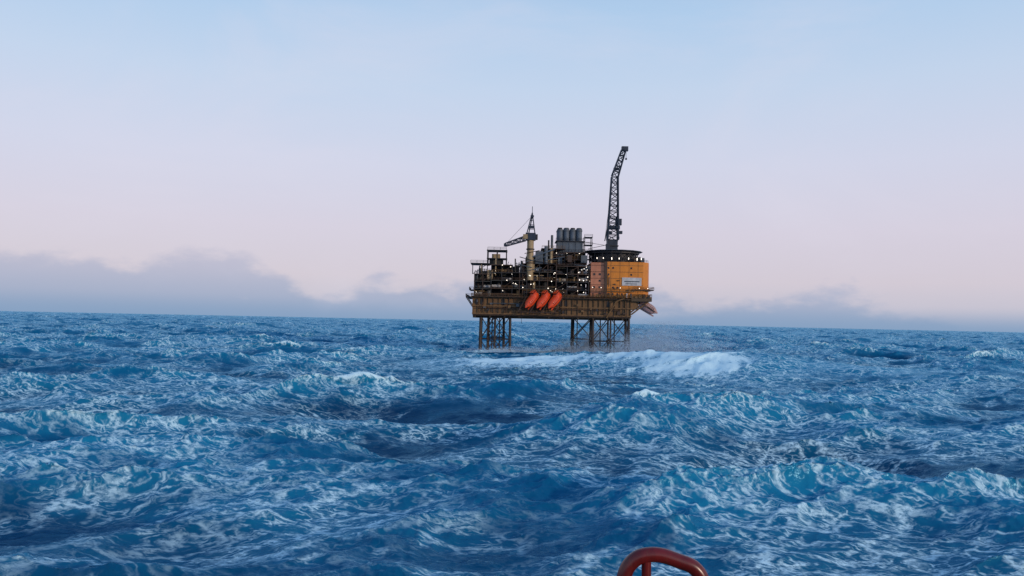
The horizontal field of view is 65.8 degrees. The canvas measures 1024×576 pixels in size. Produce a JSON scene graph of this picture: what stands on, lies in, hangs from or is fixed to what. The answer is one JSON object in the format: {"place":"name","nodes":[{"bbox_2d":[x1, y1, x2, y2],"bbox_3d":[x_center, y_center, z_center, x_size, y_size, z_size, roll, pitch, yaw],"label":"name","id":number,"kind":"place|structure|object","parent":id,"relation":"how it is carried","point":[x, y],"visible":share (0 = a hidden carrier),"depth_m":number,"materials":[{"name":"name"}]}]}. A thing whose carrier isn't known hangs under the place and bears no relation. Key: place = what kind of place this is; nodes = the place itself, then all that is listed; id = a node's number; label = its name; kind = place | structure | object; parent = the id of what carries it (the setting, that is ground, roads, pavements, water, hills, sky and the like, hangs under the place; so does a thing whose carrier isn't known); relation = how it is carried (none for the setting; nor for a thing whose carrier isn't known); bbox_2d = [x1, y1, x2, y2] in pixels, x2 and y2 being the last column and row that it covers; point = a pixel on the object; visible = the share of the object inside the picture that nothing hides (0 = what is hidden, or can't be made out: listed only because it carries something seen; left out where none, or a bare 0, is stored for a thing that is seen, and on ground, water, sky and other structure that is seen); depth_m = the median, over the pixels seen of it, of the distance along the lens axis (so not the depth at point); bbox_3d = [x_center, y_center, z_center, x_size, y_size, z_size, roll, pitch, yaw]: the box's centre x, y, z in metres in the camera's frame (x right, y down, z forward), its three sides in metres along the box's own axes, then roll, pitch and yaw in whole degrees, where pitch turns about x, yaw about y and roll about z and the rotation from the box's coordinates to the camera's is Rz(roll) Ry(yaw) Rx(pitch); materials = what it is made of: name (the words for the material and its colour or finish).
{"place":"outdoors","nodes":[
{"label":"outdoors","id":0,"kind":"place"},
{"bbox_2d":[0,311,1023,575],"bbox_3d":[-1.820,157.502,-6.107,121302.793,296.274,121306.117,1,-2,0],"label":"sea water","id":1,"kind":"structure","parent":0,"point":[176,445],"depth_m":106.34,"materials":[{"name":"blue liquid"}]},
{"bbox_2d":[466,146,654,352],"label":"offshore oil platform","id":2,"kind":"structure","parent":1,"relation":"in","point":[611,280],"depth_m":377.16,"materials":[{"name":"metal"}]},
{"bbox_2d":[525,290,539,309],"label":"lifeboat","id":3,"kind":"object","parent":2,"relation":"on","point":[532,299],"visible":1,"depth_m":369.26,"materials":[{"name":"plastic"}]},
{"bbox_2d":[536,290,550,309],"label":"lifeboat","id":4,"kind":"object","parent":2,"relation":"on","point":[544,298],"visible":1,"depth_m":369.24,"materials":[{"name":"plastic"}]},
{"bbox_2d":[547,290,562,310],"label":"lifeboat","id":5,"kind":"object","parent":2,"relation":"on","point":[555,299],"visible":1,"depth_m":369.20,"materials":[{"name":"plastic"}]},
{"bbox_2d":[638,302,657,316],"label":"lifeboat","id":6,"kind":"object","parent":2,"relation":"attached to","point":[645,309],"visible":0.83,"depth_m":375.31,"materials":[{"name":"plastic"}]},
{"bbox_2d":[457,321,794,353],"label":"sea spray","id":7,"kind":"object","parent":1,"relation":"on","point":[637,348],"visible":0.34,"depth_m":368.33,"materials":[{"name":"white liquid"}]},
{"bbox_3d":[-0.236,11.277,-2.652,14.000,19.248,13.600,1,-2,0],"label":"ship deck","id":8,"kind":"object","parent":1,"relation":"in","visible":0},
{"bbox_2d":[617,547,707,575],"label":"red handrail","id":9,"kind":"object","parent":8,"relation":"on","point":[633,561],"visible":1,"depth_m":3.92,"materials":[{"name":"metal"}]},
{"bbox_2d":[0,0,1023,331],"label":"sky","id":10,"kind":"structure","parent":0,"point":[846,164],"materials":[{"name":"blue"}]}
]}

